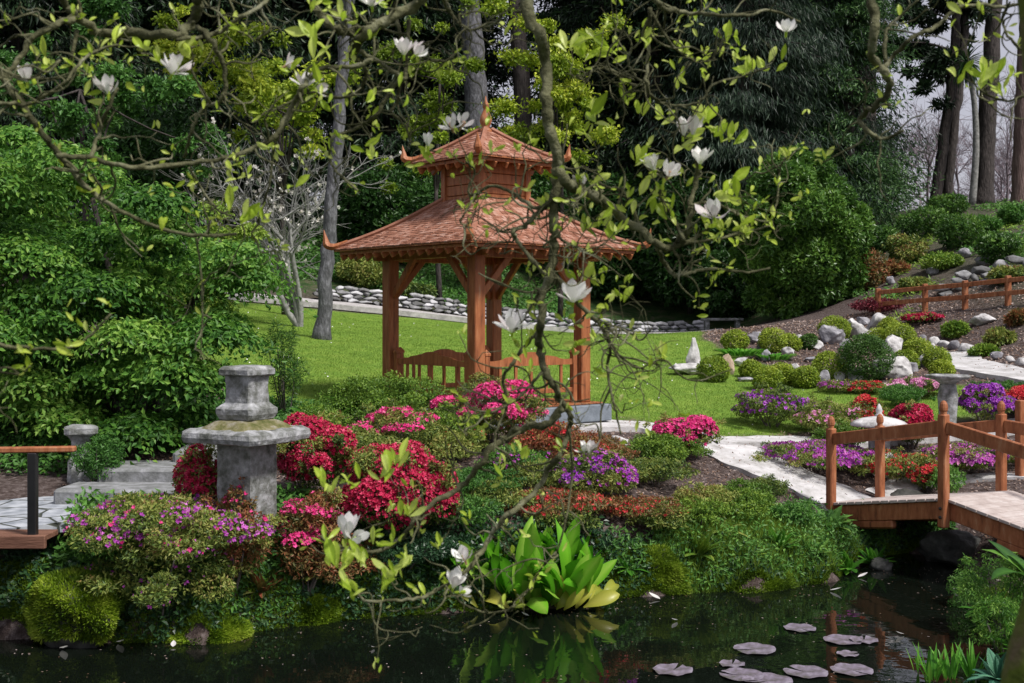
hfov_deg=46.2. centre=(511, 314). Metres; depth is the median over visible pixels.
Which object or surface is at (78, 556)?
shrub
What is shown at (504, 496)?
shrub
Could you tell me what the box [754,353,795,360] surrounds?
leafy plant
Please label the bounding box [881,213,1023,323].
hillside grass
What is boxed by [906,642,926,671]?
water iris
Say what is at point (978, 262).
hillside stone
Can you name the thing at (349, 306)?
gravel path
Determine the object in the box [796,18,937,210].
conifer tree
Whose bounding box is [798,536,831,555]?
fern
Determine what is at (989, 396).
azalea
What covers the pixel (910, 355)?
box ball
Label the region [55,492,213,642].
bank ivy
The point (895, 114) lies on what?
conifer tree
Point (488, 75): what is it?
conifer tree
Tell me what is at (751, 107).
weeping conifer
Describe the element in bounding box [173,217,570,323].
slope ivy
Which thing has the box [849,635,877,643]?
lily pad
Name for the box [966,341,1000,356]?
shrub
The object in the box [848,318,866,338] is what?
boulder
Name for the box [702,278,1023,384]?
leaf litter
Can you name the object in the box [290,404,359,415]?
leafy plant
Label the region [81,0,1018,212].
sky
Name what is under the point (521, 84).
dark tree
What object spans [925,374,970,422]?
birdbath
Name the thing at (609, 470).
azalea
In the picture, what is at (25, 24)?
conifer tree
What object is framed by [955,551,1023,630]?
feathery plant
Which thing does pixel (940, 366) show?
box ball
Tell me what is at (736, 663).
lily pad
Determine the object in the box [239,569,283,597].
fern
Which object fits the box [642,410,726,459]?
azalea
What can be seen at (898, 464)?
azalea
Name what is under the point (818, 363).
box ball
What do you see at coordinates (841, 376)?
boulder
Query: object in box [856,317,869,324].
boulder
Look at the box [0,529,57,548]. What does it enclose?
timber platform
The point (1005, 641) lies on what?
fern
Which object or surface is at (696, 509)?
shrub
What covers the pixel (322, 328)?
tree trunk
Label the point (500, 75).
conifer tree
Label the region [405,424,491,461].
azalea
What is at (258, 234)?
leafy shrub
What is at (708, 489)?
shrub
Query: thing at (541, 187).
evergreen bush
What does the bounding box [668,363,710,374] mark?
boulder
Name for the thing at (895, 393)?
shrub
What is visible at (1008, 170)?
bare tree
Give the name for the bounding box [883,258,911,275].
shrub
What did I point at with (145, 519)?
azalea
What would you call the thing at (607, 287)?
evergreen bush
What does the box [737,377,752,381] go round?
boulder
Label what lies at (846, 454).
azalea
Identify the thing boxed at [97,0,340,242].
conifer tree
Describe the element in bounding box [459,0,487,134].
grey tree
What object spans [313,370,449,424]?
shrub
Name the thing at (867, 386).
azalea
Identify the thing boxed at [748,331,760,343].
boulder
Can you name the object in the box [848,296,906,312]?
japanese maple
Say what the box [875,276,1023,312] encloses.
hillside fence
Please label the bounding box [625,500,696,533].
shrub
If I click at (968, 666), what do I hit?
water iris
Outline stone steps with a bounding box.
[54,443,285,504]
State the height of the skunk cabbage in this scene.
0.899 m
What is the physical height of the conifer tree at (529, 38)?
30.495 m
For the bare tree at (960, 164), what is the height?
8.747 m
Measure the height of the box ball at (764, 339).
0.694 m
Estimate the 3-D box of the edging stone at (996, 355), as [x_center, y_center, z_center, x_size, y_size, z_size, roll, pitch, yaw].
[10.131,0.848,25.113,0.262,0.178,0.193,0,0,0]
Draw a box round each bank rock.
[869,557,892,569]
[890,488,930,495]
[918,529,980,565]
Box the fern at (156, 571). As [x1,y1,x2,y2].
[139,558,174,577]
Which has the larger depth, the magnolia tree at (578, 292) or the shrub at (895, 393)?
the shrub at (895, 393)
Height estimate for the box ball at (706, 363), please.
0.614 m
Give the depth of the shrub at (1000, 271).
31.95 m
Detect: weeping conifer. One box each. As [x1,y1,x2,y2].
[575,0,777,248]
[613,0,900,235]
[711,0,956,186]
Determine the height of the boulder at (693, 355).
0.788 m
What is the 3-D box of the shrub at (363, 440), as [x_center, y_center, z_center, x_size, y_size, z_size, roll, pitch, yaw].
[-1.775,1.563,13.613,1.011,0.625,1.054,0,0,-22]
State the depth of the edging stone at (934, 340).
29.15 m
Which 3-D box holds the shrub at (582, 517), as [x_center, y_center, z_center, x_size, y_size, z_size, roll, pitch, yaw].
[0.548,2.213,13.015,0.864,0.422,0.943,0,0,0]
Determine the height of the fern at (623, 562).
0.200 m
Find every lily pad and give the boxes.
[653,663,692,675]
[719,659,744,666]
[719,667,763,680]
[733,642,775,653]
[742,672,792,682]
[783,623,815,631]
[783,665,827,677]
[823,634,861,644]
[830,663,873,675]
[836,650,858,656]
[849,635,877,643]
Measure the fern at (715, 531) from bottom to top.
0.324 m
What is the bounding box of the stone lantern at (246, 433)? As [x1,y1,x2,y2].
[181,365,310,542]
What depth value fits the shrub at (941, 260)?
36.23 m
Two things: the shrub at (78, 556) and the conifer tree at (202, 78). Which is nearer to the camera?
the shrub at (78, 556)
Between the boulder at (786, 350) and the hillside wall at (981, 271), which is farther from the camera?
the hillside wall at (981, 271)
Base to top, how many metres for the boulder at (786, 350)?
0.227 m
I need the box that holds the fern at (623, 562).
[618,555,648,575]
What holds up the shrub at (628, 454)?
on the ground at (12, 484)
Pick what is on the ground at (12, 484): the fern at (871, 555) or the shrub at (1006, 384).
the shrub at (1006, 384)
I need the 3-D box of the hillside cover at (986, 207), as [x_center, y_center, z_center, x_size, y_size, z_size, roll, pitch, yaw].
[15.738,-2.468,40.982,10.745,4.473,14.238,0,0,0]
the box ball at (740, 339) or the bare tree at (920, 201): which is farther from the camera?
the bare tree at (920, 201)
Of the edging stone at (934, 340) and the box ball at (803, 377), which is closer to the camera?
the box ball at (803, 377)
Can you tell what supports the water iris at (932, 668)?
on the water
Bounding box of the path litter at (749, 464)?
[591,417,937,498]
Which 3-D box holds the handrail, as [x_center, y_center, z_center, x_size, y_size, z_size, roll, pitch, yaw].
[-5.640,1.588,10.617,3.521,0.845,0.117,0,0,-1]
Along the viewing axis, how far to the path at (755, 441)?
17.99 m
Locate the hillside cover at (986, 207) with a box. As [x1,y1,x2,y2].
[852,198,1023,299]
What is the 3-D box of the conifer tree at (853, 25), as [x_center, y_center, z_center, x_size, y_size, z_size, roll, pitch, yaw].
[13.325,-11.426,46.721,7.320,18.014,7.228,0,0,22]
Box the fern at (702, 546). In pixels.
[682,528,723,560]
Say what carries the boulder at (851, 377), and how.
on the ground at (12, 484)
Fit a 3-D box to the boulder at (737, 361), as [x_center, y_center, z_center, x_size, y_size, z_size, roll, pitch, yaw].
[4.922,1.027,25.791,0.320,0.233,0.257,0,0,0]
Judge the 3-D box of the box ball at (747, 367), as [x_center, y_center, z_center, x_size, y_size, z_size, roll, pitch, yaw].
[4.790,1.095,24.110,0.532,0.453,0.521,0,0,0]
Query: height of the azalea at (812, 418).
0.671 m
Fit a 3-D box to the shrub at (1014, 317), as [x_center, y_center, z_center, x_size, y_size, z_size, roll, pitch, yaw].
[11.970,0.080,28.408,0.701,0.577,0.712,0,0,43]
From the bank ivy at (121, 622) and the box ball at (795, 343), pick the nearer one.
the bank ivy at (121, 622)
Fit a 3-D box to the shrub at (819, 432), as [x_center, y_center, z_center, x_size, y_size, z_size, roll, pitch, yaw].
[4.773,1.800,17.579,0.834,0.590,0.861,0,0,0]
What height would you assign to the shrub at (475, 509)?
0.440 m
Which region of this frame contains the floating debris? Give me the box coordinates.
[14,562,992,682]
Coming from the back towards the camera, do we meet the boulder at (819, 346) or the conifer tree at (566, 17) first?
the conifer tree at (566, 17)
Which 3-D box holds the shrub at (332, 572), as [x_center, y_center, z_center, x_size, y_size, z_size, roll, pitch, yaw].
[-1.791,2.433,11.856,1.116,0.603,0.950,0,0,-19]
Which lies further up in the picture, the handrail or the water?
the handrail
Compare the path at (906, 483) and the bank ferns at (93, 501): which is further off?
the path at (906, 483)
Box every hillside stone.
[886,276,894,284]
[926,267,938,274]
[958,248,970,257]
[974,255,990,265]
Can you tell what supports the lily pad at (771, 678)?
on the water
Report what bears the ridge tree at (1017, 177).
on the ground at (12, 484)
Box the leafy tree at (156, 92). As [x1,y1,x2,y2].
[0,0,229,322]
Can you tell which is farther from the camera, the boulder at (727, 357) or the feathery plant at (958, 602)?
the boulder at (727, 357)
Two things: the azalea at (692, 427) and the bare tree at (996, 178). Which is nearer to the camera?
the azalea at (692, 427)
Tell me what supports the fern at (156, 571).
on the ground at (12, 484)
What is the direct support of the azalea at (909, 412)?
on the ground at (12, 484)
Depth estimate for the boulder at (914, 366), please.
24.31 m
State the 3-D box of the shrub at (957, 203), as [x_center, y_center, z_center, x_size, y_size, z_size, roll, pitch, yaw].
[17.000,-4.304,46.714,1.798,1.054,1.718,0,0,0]
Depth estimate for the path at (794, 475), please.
16.47 m
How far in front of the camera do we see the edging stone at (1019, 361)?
23.73 m
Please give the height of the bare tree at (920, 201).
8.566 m
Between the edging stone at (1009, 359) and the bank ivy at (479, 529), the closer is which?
the bank ivy at (479, 529)
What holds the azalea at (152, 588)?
on the ground at (12, 484)
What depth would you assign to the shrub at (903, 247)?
39.16 m
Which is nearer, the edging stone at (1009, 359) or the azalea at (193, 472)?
the azalea at (193, 472)
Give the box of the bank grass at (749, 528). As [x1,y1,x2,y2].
[651,498,865,593]
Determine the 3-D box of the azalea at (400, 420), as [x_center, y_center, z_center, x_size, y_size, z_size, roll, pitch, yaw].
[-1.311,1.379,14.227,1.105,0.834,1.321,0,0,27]
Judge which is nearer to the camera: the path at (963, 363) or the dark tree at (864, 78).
the path at (963, 363)
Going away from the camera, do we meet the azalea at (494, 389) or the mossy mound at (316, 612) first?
the mossy mound at (316, 612)
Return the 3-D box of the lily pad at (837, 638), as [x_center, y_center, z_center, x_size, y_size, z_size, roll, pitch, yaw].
[3.046,3.000,11.038,0.355,0.040,0.350,0,0,0]
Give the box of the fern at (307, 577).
[305,564,333,580]
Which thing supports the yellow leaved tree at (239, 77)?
on the ground at (12, 484)
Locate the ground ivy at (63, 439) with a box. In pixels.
[0,386,330,476]
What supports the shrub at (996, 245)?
on the ground at (12, 484)
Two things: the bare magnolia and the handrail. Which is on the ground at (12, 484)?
the bare magnolia
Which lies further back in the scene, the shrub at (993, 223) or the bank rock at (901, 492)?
the shrub at (993, 223)
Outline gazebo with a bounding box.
[323,96,650,428]
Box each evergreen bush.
[86,98,231,294]
[337,162,440,266]
[509,170,568,276]
[563,167,669,304]
[632,165,734,313]
[685,247,780,321]
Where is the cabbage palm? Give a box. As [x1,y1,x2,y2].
[940,35,994,205]
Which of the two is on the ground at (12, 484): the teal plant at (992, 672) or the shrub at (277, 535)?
the shrub at (277, 535)
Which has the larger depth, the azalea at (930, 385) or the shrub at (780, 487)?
the azalea at (930, 385)
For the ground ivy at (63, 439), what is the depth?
14.66 m
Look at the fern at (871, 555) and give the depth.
14.27 m
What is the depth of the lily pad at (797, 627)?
11.49 m
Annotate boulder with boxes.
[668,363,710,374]
[686,337,699,362]
[719,354,734,374]
[734,357,745,365]
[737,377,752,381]
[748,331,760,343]
[761,349,770,360]
[781,347,794,354]
[803,357,814,361]
[810,340,823,350]
[818,325,844,343]
[818,370,829,381]
[832,371,844,379]
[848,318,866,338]
[848,369,862,380]
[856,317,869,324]
[866,313,885,329]
[872,356,912,378]
[884,334,902,355]
[911,362,918,372]
[919,355,925,367]
[967,313,996,325]
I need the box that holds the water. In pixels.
[0,553,1007,682]
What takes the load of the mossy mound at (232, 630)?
on the ground at (12, 484)
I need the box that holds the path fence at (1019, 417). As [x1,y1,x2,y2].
[1015,400,1023,475]
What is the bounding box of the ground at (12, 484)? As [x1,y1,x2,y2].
[0,202,1023,644]
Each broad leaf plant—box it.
[812,505,853,531]
[982,540,1023,578]
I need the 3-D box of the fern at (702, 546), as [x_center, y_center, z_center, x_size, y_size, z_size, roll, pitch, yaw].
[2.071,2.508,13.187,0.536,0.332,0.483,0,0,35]
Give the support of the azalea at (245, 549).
on the ground at (12, 484)
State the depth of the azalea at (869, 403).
18.46 m
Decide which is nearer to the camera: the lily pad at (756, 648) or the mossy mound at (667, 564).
the lily pad at (756, 648)
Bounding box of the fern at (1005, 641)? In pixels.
[990,621,1012,654]
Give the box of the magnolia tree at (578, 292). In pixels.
[0,0,1023,682]
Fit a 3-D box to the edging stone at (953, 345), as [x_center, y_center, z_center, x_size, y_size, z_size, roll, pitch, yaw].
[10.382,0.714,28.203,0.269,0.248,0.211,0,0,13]
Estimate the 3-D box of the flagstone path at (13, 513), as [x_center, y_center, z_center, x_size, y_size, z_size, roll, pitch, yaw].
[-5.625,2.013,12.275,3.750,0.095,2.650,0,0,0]
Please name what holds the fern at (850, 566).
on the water
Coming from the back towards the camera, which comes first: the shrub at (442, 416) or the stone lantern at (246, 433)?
the shrub at (442, 416)
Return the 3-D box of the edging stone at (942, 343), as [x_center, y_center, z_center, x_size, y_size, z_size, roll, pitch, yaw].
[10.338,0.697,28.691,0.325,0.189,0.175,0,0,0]
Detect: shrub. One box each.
[0,121,317,477]
[67,427,126,481]
[70,514,151,567]
[129,200,279,358]
[256,318,313,413]
[256,524,287,546]
[278,537,388,586]
[287,401,356,439]
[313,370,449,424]
[334,256,381,286]
[336,425,392,476]
[355,522,472,570]
[401,281,437,301]
[405,490,505,528]
[420,400,501,451]
[457,465,526,495]
[465,478,541,511]
[505,459,586,488]
[523,501,601,529]
[568,455,657,486]
[575,433,639,459]
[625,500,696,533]
[626,456,700,484]
[667,481,741,509]
[675,495,732,524]
[698,487,772,519]
[712,478,777,502]
[747,473,792,500]
[768,499,820,525]
[809,418,866,446]
[856,248,892,290]
[864,224,899,253]
[874,383,936,404]
[880,232,929,262]
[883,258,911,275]
[894,204,951,237]
[897,274,934,292]
[918,250,965,269]
[925,191,970,214]
[925,463,966,492]
[931,211,986,249]
[939,319,972,338]
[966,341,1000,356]
[967,378,1023,389]
[973,227,1023,263]
[974,213,1003,233]
[981,325,1018,346]
[984,264,1023,284]
[996,203,1023,225]
[1003,307,1023,326]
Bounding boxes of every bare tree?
[891,82,978,209]
[892,120,968,211]
[899,102,1011,201]
[919,95,1012,200]
[954,56,1015,201]
[960,128,1013,200]
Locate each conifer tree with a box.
[0,0,167,275]
[43,0,234,221]
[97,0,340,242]
[128,1,311,208]
[234,0,384,221]
[239,0,349,182]
[265,0,507,234]
[313,12,428,183]
[355,31,512,131]
[372,0,545,178]
[486,0,594,153]
[501,0,677,211]
[549,0,756,271]
[715,30,924,186]
[787,0,952,227]
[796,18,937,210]
[876,61,937,208]
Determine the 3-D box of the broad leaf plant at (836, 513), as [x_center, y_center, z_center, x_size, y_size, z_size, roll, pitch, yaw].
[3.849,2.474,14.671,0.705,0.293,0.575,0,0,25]
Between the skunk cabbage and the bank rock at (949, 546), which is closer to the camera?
the skunk cabbage
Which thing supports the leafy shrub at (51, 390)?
on the ground at (12, 484)
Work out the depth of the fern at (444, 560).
12.25 m
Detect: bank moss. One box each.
[0,521,955,643]
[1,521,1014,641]
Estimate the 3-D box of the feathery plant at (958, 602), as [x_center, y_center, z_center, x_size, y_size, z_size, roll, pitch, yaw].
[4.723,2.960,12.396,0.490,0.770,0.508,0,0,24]
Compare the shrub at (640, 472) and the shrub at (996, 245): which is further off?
the shrub at (996, 245)
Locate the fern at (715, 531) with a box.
[710,513,750,539]
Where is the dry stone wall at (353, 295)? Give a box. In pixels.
[312,286,703,331]
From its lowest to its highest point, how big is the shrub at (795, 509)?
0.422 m
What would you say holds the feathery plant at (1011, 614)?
on the ground at (12, 484)
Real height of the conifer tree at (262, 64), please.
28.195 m
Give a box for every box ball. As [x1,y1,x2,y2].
[695,355,730,382]
[719,328,749,349]
[738,358,761,376]
[750,364,783,389]
[757,327,788,352]
[771,362,793,385]
[780,332,802,351]
[791,364,820,387]
[799,333,817,349]
[810,350,846,379]
[816,315,852,339]
[836,333,896,380]
[865,327,889,348]
[877,316,900,333]
[883,322,916,349]
[895,348,920,368]
[902,337,933,356]
[921,345,951,368]
[928,358,956,373]
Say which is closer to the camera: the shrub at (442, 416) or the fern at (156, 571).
the fern at (156, 571)
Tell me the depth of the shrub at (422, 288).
39.59 m
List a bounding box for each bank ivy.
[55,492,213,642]
[305,499,609,620]
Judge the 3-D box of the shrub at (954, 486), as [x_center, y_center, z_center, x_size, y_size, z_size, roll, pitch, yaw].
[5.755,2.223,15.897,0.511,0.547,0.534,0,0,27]
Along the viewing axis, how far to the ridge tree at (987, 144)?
49.68 m
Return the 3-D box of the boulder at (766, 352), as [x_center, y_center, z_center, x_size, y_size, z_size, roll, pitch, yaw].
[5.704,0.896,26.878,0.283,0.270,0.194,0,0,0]
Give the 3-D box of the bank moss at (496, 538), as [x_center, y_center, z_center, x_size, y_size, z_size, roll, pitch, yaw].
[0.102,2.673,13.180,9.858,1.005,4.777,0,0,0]
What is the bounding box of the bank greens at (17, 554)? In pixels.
[0,520,955,642]
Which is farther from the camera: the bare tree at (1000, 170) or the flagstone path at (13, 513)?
the bare tree at (1000, 170)
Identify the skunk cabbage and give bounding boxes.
[448,514,619,613]
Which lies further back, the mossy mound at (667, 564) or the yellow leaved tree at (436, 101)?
the yellow leaved tree at (436, 101)
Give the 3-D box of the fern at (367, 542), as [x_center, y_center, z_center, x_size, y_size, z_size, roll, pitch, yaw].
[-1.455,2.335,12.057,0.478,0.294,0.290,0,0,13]
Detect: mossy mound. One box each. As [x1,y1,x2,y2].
[21,563,130,647]
[165,613,254,644]
[285,591,344,625]
[636,542,693,594]
[735,568,799,593]
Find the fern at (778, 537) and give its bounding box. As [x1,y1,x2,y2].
[767,524,796,547]
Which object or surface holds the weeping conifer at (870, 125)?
on the ground at (12, 484)
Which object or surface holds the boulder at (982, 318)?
on the ground at (12, 484)
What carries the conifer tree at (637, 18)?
on the ground at (12, 484)
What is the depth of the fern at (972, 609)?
11.92 m
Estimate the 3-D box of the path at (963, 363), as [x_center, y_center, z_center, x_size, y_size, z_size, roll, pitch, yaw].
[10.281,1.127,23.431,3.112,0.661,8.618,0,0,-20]
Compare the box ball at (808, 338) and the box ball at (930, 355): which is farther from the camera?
the box ball at (808, 338)
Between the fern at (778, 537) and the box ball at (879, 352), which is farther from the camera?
the box ball at (879, 352)
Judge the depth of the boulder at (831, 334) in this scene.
29.85 m
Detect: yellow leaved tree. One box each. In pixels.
[150,3,363,314]
[368,0,489,297]
[464,0,631,317]
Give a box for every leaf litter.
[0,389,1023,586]
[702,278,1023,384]
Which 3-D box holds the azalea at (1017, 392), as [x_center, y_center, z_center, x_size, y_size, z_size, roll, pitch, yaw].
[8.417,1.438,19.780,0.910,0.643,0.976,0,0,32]
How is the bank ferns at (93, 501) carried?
on the ground at (12, 484)
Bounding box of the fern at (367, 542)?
[363,537,384,561]
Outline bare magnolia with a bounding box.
[158,117,401,326]
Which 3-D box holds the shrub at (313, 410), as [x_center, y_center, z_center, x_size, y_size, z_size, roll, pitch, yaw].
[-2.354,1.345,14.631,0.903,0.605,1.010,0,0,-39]
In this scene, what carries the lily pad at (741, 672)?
on the water
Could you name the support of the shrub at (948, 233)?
on the ground at (12, 484)
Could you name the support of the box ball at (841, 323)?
on the ground at (12, 484)
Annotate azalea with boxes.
[62,490,287,559]
[75,525,254,619]
[171,443,216,500]
[199,476,271,596]
[268,489,352,594]
[277,410,357,497]
[327,435,463,542]
[346,397,449,445]
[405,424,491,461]
[429,371,550,446]
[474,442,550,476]
[497,485,631,517]
[506,419,615,458]
[541,443,638,495]
[587,492,691,519]
[626,431,713,462]
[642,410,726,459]
[731,380,819,427]
[749,438,874,472]
[785,395,866,430]
[817,379,856,392]
[844,393,889,429]
[846,379,884,393]
[848,446,937,481]
[883,399,934,448]
[886,374,938,396]
[900,311,944,322]
[905,460,937,492]
[917,439,1010,472]
[958,382,1016,420]
[982,447,1014,464]
[1002,385,1023,416]
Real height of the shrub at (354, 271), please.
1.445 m
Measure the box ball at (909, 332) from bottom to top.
0.805 m
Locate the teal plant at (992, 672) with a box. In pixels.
[963,648,1005,682]
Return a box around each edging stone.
[928,336,939,344]
[937,340,948,347]
[947,340,959,349]
[957,343,972,350]
[990,351,1002,358]
[1006,356,1014,362]
[1015,357,1023,365]
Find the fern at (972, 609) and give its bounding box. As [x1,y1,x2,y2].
[959,586,1005,622]
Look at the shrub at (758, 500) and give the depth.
13.89 m
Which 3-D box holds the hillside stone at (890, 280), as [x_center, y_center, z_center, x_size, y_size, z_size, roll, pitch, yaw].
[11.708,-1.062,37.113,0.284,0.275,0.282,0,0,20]
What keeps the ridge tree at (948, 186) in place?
on the ground at (12, 484)
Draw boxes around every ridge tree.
[883,0,985,204]
[942,8,968,194]
[963,0,1002,203]
[1010,27,1023,204]
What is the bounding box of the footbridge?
[821,400,1023,556]
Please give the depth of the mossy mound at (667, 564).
12.88 m
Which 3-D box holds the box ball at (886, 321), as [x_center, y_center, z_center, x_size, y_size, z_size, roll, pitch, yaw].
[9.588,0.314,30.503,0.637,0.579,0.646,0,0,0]
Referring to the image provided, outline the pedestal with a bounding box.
[64,424,97,483]
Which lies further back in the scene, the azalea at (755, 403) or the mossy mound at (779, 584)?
the azalea at (755, 403)
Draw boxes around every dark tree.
[508,0,531,130]
[854,21,877,221]
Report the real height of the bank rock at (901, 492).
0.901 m
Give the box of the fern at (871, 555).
[858,545,895,563]
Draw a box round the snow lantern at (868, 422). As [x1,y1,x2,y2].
[850,403,906,477]
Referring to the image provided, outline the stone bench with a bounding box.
[701,318,743,329]
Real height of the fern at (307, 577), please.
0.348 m
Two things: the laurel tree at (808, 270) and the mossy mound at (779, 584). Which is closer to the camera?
the mossy mound at (779, 584)
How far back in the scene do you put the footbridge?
13.95 m
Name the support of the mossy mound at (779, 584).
on the ground at (12, 484)
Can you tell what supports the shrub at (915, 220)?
on the ground at (12, 484)
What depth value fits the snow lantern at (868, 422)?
16.75 m
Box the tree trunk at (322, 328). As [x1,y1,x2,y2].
[311,0,354,339]
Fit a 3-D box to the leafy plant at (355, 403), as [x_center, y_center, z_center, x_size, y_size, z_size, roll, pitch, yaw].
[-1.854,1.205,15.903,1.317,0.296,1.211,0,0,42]
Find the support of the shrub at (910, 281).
on the ground at (12, 484)
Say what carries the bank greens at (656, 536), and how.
on the ground at (12, 484)
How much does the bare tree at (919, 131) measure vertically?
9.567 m
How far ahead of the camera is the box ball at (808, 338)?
28.86 m
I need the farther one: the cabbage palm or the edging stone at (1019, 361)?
the cabbage palm
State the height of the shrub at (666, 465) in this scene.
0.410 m
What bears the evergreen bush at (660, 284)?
on the ground at (12, 484)
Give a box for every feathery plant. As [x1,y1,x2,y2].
[946,567,992,607]
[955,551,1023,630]
[967,593,1022,655]
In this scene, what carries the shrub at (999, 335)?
on the ground at (12, 484)
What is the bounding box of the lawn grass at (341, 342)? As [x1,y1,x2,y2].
[199,302,979,435]
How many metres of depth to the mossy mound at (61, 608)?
10.75 m
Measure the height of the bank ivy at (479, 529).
1.210 m
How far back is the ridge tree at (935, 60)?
50.69 m
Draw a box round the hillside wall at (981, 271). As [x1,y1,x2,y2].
[932,255,1023,295]
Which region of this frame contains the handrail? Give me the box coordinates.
[0,446,76,534]
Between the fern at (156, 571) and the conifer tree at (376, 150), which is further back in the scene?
the conifer tree at (376, 150)
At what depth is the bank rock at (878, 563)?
14.14 m
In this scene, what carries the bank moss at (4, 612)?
on the ground at (12, 484)
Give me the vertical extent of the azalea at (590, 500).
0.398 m
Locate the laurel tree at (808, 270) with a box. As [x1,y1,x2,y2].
[723,142,877,320]
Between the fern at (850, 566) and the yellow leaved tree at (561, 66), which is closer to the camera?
the fern at (850, 566)
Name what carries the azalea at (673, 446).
on the ground at (12, 484)
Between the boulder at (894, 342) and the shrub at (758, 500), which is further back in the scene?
the boulder at (894, 342)
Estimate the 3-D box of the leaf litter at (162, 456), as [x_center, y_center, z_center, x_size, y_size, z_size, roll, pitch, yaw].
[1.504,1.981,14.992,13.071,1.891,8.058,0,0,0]
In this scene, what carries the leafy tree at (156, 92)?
on the ground at (12, 484)
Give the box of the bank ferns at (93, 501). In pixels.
[53,481,377,597]
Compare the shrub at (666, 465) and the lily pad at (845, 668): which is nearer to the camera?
the lily pad at (845, 668)
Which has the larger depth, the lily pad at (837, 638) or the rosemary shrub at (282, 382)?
the rosemary shrub at (282, 382)
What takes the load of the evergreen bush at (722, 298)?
on the ground at (12, 484)
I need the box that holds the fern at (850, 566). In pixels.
[835,550,866,574]
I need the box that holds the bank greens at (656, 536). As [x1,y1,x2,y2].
[24,498,957,626]
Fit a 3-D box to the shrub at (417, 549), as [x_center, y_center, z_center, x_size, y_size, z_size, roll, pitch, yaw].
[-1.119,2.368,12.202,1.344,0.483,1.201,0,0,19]
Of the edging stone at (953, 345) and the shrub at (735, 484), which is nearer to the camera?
the shrub at (735, 484)
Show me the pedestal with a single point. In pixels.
(78, 434)
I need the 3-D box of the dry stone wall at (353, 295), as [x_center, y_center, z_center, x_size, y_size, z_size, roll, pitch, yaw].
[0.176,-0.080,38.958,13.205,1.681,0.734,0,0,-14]
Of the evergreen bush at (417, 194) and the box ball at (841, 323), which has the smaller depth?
the box ball at (841, 323)
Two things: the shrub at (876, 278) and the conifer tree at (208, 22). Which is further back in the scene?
the conifer tree at (208, 22)
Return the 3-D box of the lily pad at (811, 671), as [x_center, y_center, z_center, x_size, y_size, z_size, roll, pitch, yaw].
[2.464,3.000,10.052,0.369,0.040,0.366,0,0,0]
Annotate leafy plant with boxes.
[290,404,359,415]
[325,396,389,411]
[717,348,763,356]
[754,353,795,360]
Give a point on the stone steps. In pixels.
(146, 476)
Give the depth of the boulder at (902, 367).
23.42 m
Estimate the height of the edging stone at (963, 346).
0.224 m
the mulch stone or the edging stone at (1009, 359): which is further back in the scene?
the edging stone at (1009, 359)
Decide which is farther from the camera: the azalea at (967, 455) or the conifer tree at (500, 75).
the conifer tree at (500, 75)
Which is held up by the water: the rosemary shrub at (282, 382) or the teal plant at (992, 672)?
the teal plant at (992, 672)
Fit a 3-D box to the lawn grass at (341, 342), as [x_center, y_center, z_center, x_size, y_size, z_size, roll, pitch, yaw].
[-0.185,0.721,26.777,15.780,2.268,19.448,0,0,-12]
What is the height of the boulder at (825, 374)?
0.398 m
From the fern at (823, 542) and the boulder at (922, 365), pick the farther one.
the boulder at (922, 365)
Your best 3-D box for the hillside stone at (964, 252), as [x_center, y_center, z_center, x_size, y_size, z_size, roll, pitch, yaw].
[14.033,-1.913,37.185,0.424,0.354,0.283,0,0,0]
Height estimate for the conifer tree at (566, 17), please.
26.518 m
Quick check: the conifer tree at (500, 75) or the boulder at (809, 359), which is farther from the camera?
the conifer tree at (500, 75)
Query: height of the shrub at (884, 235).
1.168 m
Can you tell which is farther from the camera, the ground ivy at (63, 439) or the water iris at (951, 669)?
the ground ivy at (63, 439)
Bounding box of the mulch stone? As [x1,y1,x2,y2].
[612,435,628,445]
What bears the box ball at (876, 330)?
on the ground at (12, 484)
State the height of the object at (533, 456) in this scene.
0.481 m
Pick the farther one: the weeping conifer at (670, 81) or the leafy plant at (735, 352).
the weeping conifer at (670, 81)
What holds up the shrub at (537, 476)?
on the ground at (12, 484)
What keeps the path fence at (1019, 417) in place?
on the ground at (12, 484)
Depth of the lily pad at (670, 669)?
10.13 m
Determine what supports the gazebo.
on the ground at (12, 484)
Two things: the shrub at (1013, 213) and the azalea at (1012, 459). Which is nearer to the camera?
the azalea at (1012, 459)
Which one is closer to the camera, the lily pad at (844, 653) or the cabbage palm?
the lily pad at (844, 653)
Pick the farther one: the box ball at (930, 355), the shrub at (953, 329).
the shrub at (953, 329)
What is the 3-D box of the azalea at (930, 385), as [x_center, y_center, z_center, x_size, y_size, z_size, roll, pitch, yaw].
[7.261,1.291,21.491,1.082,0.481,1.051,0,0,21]
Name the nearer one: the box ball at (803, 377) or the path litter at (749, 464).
the path litter at (749, 464)
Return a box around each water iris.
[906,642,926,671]
[912,642,951,682]
[926,642,962,680]
[951,638,990,677]
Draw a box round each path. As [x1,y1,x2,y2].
[0,496,94,532]
[225,292,722,333]
[565,420,872,510]
[710,418,1014,447]
[865,473,1023,496]
[938,351,1023,383]
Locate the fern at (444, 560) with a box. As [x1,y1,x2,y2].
[420,555,459,574]
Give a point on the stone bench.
(708, 320)
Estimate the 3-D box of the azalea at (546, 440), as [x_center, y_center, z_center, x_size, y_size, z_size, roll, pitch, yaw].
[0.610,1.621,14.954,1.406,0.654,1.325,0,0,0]

